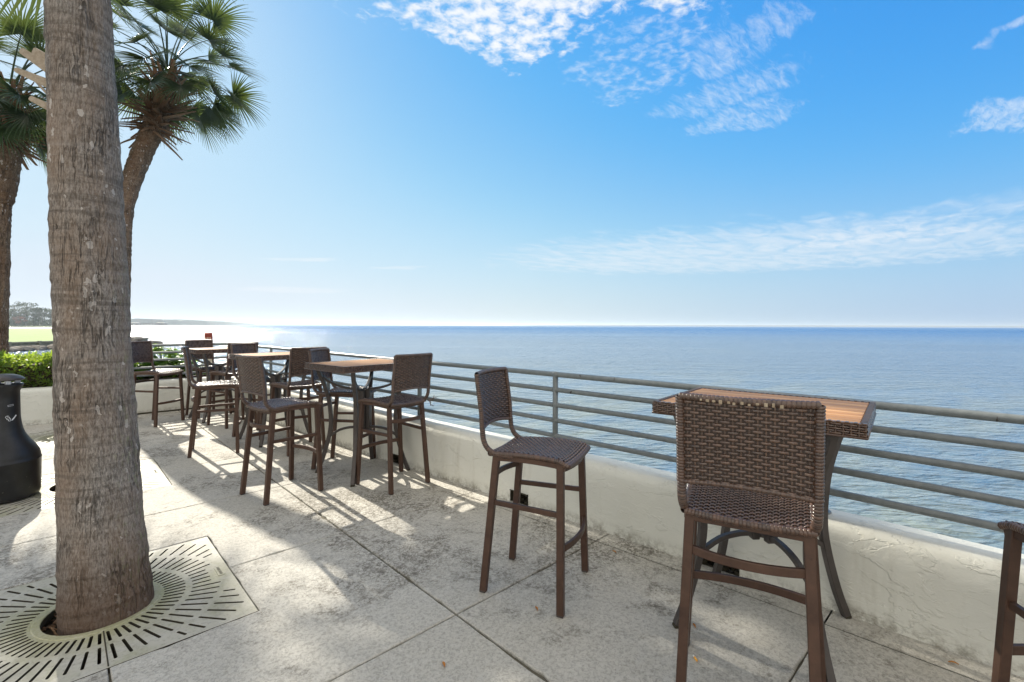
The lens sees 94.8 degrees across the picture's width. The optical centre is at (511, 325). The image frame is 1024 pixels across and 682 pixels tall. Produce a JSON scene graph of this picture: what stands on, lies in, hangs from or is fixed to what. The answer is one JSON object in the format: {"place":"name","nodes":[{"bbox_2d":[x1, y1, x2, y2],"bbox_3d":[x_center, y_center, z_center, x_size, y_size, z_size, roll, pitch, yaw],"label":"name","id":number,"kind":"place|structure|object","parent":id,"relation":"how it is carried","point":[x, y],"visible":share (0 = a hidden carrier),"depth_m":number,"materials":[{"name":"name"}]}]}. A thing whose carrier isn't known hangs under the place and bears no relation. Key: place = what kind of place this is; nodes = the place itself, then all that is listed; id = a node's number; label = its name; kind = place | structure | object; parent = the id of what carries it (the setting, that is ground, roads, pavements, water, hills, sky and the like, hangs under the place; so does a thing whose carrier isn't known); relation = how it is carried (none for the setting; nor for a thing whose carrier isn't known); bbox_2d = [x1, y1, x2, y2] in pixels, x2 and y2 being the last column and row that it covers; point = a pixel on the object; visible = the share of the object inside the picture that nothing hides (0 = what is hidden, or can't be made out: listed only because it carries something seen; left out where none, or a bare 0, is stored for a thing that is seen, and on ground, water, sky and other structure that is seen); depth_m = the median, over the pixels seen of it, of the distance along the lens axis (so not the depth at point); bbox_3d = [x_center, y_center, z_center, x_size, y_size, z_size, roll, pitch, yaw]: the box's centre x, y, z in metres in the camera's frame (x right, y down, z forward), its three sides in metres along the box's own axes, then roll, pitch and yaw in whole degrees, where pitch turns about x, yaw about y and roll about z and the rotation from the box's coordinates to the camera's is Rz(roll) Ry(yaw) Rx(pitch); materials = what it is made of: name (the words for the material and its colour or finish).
{"place":"outdoors","nodes":[
{"label":"outdoors","id":0,"kind":"place"},
{"bbox_2d":[9,325,51,326],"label":"bank","id":1,"kind":"structure","parent":0,"point":[30,326],"depth_m":396.96,"materials":[{"name":"white plant"}]},
{"bbox_2d":[9,304,19,324],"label":"pine tree","id":2,"kind":"object","parent":1,"relation":"on","point":[13,309],"visible":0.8,"depth_m":401.46,"materials":[{"name":"plant"}]},
{"bbox_2d":[9,312,26,325],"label":"tree","id":3,"kind":"object","parent":1,"relation":"on","point":[17,316],"visible":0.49,"depth_m":397.37,"materials":[{"name":"green plant"}]},
{"bbox_2d":[12,316,26,325],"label":"tree","id":4,"kind":"object","parent":1,"relation":"on","point":[18,320],"visible":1,"depth_m":392.05,"materials":[{"name":"green plant"}]},
{"bbox_2d":[12,301,28,324],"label":"pine tree","id":5,"kind":"object","parent":1,"relation":"on","point":[18,302],"visible":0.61,"depth_m":401.90,"materials":[{"name":"green plant"}]},
{"bbox_2d":[10,312,38,325],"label":"tree","id":6,"kind":"object","parent":1,"relation":"on","point":[25,314],"visible":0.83,"depth_m":396.76,"materials":[{"name":"plant"}]},
{"bbox_2d":[17,303,37,325],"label":"pine tree","id":7,"kind":"object","parent":1,"relation":"on","point":[25,305],"visible":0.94,"depth_m":401.51,"materials":[{"name":"green plant"}]},
{"bbox_2d":[10,319,51,325],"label":"undergrowth","id":8,"kind":"object","parent":1,"relation":"on","point":[30,324],"visible":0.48,"depth_m":402.13,"materials":[{"name":"grey plant"}]},
{"bbox_2d":[21,313,44,325],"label":"tree","id":9,"kind":"object","parent":1,"relation":"on","point":[33,317],"visible":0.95,"depth_m":398.76,"materials":[{"name":"plant"}]},
{"bbox_2d":[24,306,42,316],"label":"pine tree","id":10,"kind":"object","parent":1,"relation":"on","point":[35,309],"visible":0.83,"depth_m":402.87,"materials":[{"name":"green plant"}]},
{"bbox_2d":[35,307,49,325],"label":"pine tree","id":11,"kind":"object","parent":1,"relation":"on","point":[44,309],"visible":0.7,"depth_m":406.58,"materials":[{"name":"green plant"}]},
{"bbox_2d":[34,314,51,325],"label":"tree","id":12,"kind":"object","parent":1,"relation":"on","point":[44,319],"visible":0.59,"depth_m":405.85,"materials":[{"name":"green plant"}]},
{"bbox_2d":[43,308,51,325],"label":"pine tree","id":13,"kind":"object","parent":1,"relation":"on","point":[49,310],"visible":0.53,"depth_m":408.44,"materials":[{"name":"plant"}]},
{"bbox_2d":[9,328,52,341],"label":"lawn","id":14,"kind":"structure","parent":0,"point":[24,335],"depth_m":73.91,"materials":[{"name":"green plant"}]},
{"bbox_2d":[23,375,205,387],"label":"planter ground","id":15,"kind":"structure","parent":0,"point":[172,377],"depth_m":7.91,"materials":[{"name":"grey concrete"}]},
{"bbox_2d":[0,349,52,387],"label":"hedge","id":16,"kind":"object","parent":15,"relation":"on","point":[33,369],"visible":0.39,"depth_m":6.78,"materials":[{"name":"green plant"}]},
{"bbox_2d":[0,0,123,353],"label":"palm tree","id":17,"kind":"object","parent":15,"relation":"on","point":[22,130],"visible":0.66,"depth_m":7.64,"materials":[{"name":"green plant"}]},
{"bbox_2d":[133,354,166,378],"bbox_3d":[-6.287,0.691,7.954,0.856,0.506,0.820,0,0,-44],"label":"broad leaved plant","id":18,"kind":"object","parent":15,"relation":"on","point":[142,364],"visible":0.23,"depth_m":7.88,"materials":[{"name":"green plant"}]},
{"bbox_2d":[135,343,184,378],"bbox_3d":[-6.069,0.624,8.214,0.931,0.641,0.907,0,0,34],"label":"broad leaved plant","id":19,"kind":"object","parent":15,"relation":"on","point":[170,355],"visible":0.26,"depth_m":8.15,"materials":[{"name":"green plant"}]},
{"bbox_2d":[166,357,202,376],"bbox_3d":[-5.787,0.774,8.375,0.707,0.430,0.652,0,0,-44],"label":"broad leaved plant","id":20,"kind":"object","parent":15,"relation":"on","point":[179,361],"visible":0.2,"depth_m":8.23,"materials":[{"name":"green plant"}]},
{"bbox_2d":[111,0,270,305],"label":"palm tree","id":21,"kind":"object","parent":15,"relation":"on","point":[162,107],"visible":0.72,"depth_m":9.27,"materials":[{"name":"green plant"}]},
{"bbox_2d":[204,333,211,362],"bbox_3d":[-5.315,0.585,8.259,0.055,0.912,0.144,0,0,43],"label":"depth sign","id":22,"kind":"object","parent":15,"relation":"on","point":[207,336],"visible":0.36,"depth_m":8.23,"materials":[{"name":"red paint"}]},
{"bbox_2d":[0,406,1023,681],"bbox_3d":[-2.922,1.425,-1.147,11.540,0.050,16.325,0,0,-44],"label":"patio","id":23,"kind":"structure","parent":0,"point":[330,602],"depth_m":2.47,"materials":[{"name":"concrete"}]},
{"bbox_2d":[27,431,53,447],"bbox_3d":[-5.537,1.406,5.981,1.124,0.034,1.124,0,0,-44],"label":"tree grate","id":24,"kind":"object","parent":23,"relation":"on","point":[43,439],"visible":0.22,"depth_m":5.81,"materials":[{"name":"white concrete"}]},
{"bbox_2d":[42,621,115,669],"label":"tree pit soil","id":25,"kind":"object","parent":23,"relation":"on","point":[48,631],"depth_m":2.24,"materials":[{"name":"brown soil"}]},
{"bbox_2d":[41,491,100,641],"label":"leaf litter","id":26,"kind":"object","parent":25,"relation":"on","point":[52,627],"visible":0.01,"depth_m":2.25,"materials":[{"name":"brown plant"}]},
{"bbox_2d":[43,0,153,644],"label":"palm tree","id":27,"kind":"object","parent":25,"relation":"on","point":[103,575],"visible":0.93,"depth_m":2.23,"materials":[{"name":"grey plant"}]},
{"bbox_2d":[0,459,170,516],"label":"tree grate","id":28,"kind":"object","parent":23,"relation":"on","point":[153,475],"visible":0.33,"depth_m":4.01,"materials":[{"name":"white concrete"}]},
{"bbox_2d":[0,374,41,503],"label":"cigarette bin","id":29,"kind":"object","parent":28,"relation":"on","point":[20,465],"visible":1,"depth_m":3.76,"materials":[{"name":"black plastic"}]},
{"bbox_2d":[0,0,234,109],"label":"palm tree","id":30,"kind":"object","parent":23,"relation":"on","point":[36,56],"visible":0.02,"depth_m":4.32,"materials":[{"name":"green plant"}]},
{"bbox_2d":[20,377,224,425],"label":"end wall","id":31,"kind":"structure","parent":23,"relation":"on","point":[36,405],"depth_m":7.37,"materials":[{"name":"paint"}]},
{"bbox_2d":[0,537,257,681],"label":"tree grate","id":32,"kind":"object","parent":23,"relation":"on","point":[198,589],"visible":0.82,"depth_m":2.25,"materials":[{"name":"grey metal"}]},
{"bbox_2d":[131,341,184,426],"bbox_3d":[-5.099,0.808,6.713,0.572,1.167,0.506,0,0,6],"label":"bar stool","id":33,"kind":"object","parent":23,"relation":"on","point":[142,351],"visible":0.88,"depth_m":6.75,"materials":[{"name":"wicker"}]},
{"bbox_2d":[137,406,217,414],"bbox_3d":[-5.471,1.377,7.687,1.250,0.024,0.025,0,0,-44],"label":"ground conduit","id":34,"kind":"object","parent":23,"relation":"on","point":[166,410],"visible":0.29,"depth_m":7.58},
{"bbox_2d":[185,339,231,418],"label":"bar stool","id":35,"kind":"object","parent":23,"relation":"on","point":[198,343],"visible":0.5,"depth_m":7.42,"materials":[{"name":"wicker"}]},
{"bbox_2d":[181,346,241,457],"bbox_3d":[-3.336,0.814,5.243,0.572,1.167,0.506,0,0,-31],"label":"bar stool","id":36,"kind":"object","parent":23,"relation":"on","point":[198,387],"visible":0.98,"depth_m":5.15,"materials":[{"name":"wicker"}]},
{"bbox_2d":[181,347,246,422],"bbox_3d":[-4.443,0.868,7.159,0.680,1.053,0.830,0,0,40],"label":"bar table","id":37,"kind":"object","parent":23,"relation":"on","point":[204,351],"visible":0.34,"depth_m":7.06,"materials":[{"name":"oiled teak wood"},{"name":"dark metal"}]},
{"bbox_2d":[207,342,258,428],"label":"bar stool","id":38,"kind":"object","parent":23,"relation":"on","point":[227,373],"visible":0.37,"depth_m":6.54,"materials":[{"name":"wicker"}]},
{"bbox_2d":[230,343,288,439],"bbox_3d":[-3.252,0.815,6.057,0.572,1.167,0.506,0,0,14],"label":"bar stool","id":39,"kind":"object","parent":23,"relation":"on","point":[238,348],"visible":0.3,"depth_m":5.99,"materials":[{"name":"wicker"}]},
{"bbox_2d":[229,351,312,447],"bbox_3d":[-2.929,0.873,5.840,0.680,1.053,0.830,0,0,39],"label":"bar table","id":40,"kind":"object","parent":23,"relation":"on","point":[270,356],"visible":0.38,"depth_m":5.79,"materials":[{"name":"brown wood"}]},
{"bbox_2d":[235,354,323,505],"bbox_3d":[-1.961,0.819,3.952,0.506,1.167,0.572,0,0,36],"label":"bar stool","id":41,"kind":"object","parent":23,"relation":"on","point":[251,374],"visible":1,"depth_m":3.87,"materials":[{"name":"wicker"}]},
{"bbox_2d":[267,346,326,456],"bbox_3d":[-2.402,0.818,5.326,0.572,1.167,0.506,0,0,43],"label":"bar stool","id":42,"kind":"object","parent":23,"relation":"on","point":[298,358],"visible":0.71,"depth_m":5.15,"materials":[{"name":"wicker"}]},
{"bbox_2d":[308,348,376,469],"bbox_3d":[-1.724,0.820,4.776,0.572,1.167,0.506,0,0,5],"label":"bar stool","id":43,"kind":"object","parent":23,"relation":"on","point":[321,355],"visible":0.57,"depth_m":4.80,"materials":[{"name":"wicker"}]},
{"bbox_2d":[304,358,409,486],"bbox_3d":[-1.432,0.878,4.539,0.680,1.053,0.830,0,0,39],"label":"bar table","id":44,"kind":"object","parent":23,"relation":"on","point":[354,367],"visible":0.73,"depth_m":4.49,"materials":[{"name":"brown wood"}]},
{"bbox_2d":[355,353,435,494],"bbox_3d":[-1.017,0.823,4.209,0.572,1.167,0.541,0,0,40],"label":"bar stool","id":45,"kind":"object","parent":23,"relation":"on","point":[411,371],"visible":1,"depth_m":4.11,"materials":[{"name":"wicker"}]},
{"bbox_2d":[474,367,590,618],"bbox_3d":[0.106,0.830,2.594,0.572,1.161,0.491,0,0,24],"label":"bar stool","id":46,"kind":"object","parent":23,"relation":"on","point":[561,456],"visible":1,"depth_m":2.51,"materials":[{"name":"brown wicker"}]},
{"bbox_2d":[228,376,1023,677],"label":"parapet wall","id":47,"kind":"structure","parent":23,"relation":"on","point":[936,590],"depth_m":2.43,"materials":[{"name":"paint"}]},
{"bbox_2d":[134,343,1023,532],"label":"railing","id":48,"kind":"object","parent":47,"relation":"on","point":[555,389],"visible":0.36,"depth_m":2.59,"materials":[{"name":"grey metal"}]},
{"bbox_2d":[675,392,825,681],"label":"bar stool","id":49,"kind":"object","parent":23,"relation":"on","point":[755,465],"visible":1,"depth_m":1.57,"materials":[{"name":"wicker"}]},
{"bbox_2d":[652,387,876,681],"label":"bar table","id":50,"kind":"object","parent":23,"relation":"on","point":[853,419],"visible":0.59,"depth_m":2.22,"materials":[{"name":"brown wood"}]},
{"bbox_2d":[991,520,1023,681],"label":"bar stool","id":51,"kind":"object","parent":23,"relation":"on","point":[1006,648],"visible":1,"depth_m":1.58,"materials":[{"name":"wicker"}]},
{"bbox_2d":[0,0,1023,325],"label":"sky","id":52,"kind":"structure","parent":0,"point":[414,162],"materials":[{"name":"blue"}]},
{"bbox_2d":[9,325,1023,553],"bbox_3d":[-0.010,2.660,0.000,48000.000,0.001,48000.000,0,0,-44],"label":"sea","id":53,"kind":"structure","parent":0,"point":[976,368],"depth_m":26.63,"materials":[{"name":"liquid"}]},
{"bbox_2d":[9,338,148,346],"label":"seawall","id":54,"kind":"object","parent":53,"relation":"in","point":[42,343],"visible":0.18,"depth_m":48.79,"materials":[{"name":"grey concrete"}]},
{"bbox_2d":[9,340,162,351],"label":"riprap","id":55,"kind":"object","parent":53,"relation":"in","point":[27,348],"visible":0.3,"depth_m":46.93,"materials":[{"name":"grey stone"}]},
{"bbox_2d":[131,337,144,340],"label":"riprap point","id":56,"kind":"structure","parent":55,"relation":"on","point":[136,338],"depth_m":61.42,"materials":[{"name":"grey stone"}]},
{"bbox_2d":[137,323,158,325],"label":"pier","id":57,"kind":"structure","parent":53,"relation":"on","point":[148,323],"depth_m":639.25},
{"bbox_2d":[131,318,255,324],"bbox_3d":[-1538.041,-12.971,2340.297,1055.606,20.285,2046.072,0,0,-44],"label":"shore wood","id":58,"kind":"object","parent":53,"relation":"on","point":[181,322],"visible":0.51,"depth_m":1646.99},
{"bbox_2d":[512,325,1023,327],"bbox_3d":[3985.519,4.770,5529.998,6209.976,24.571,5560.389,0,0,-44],"label":"horizon shore","id":59,"kind":"structure","parent":0,"point":[999,326],"depth_m":5375.22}
]}

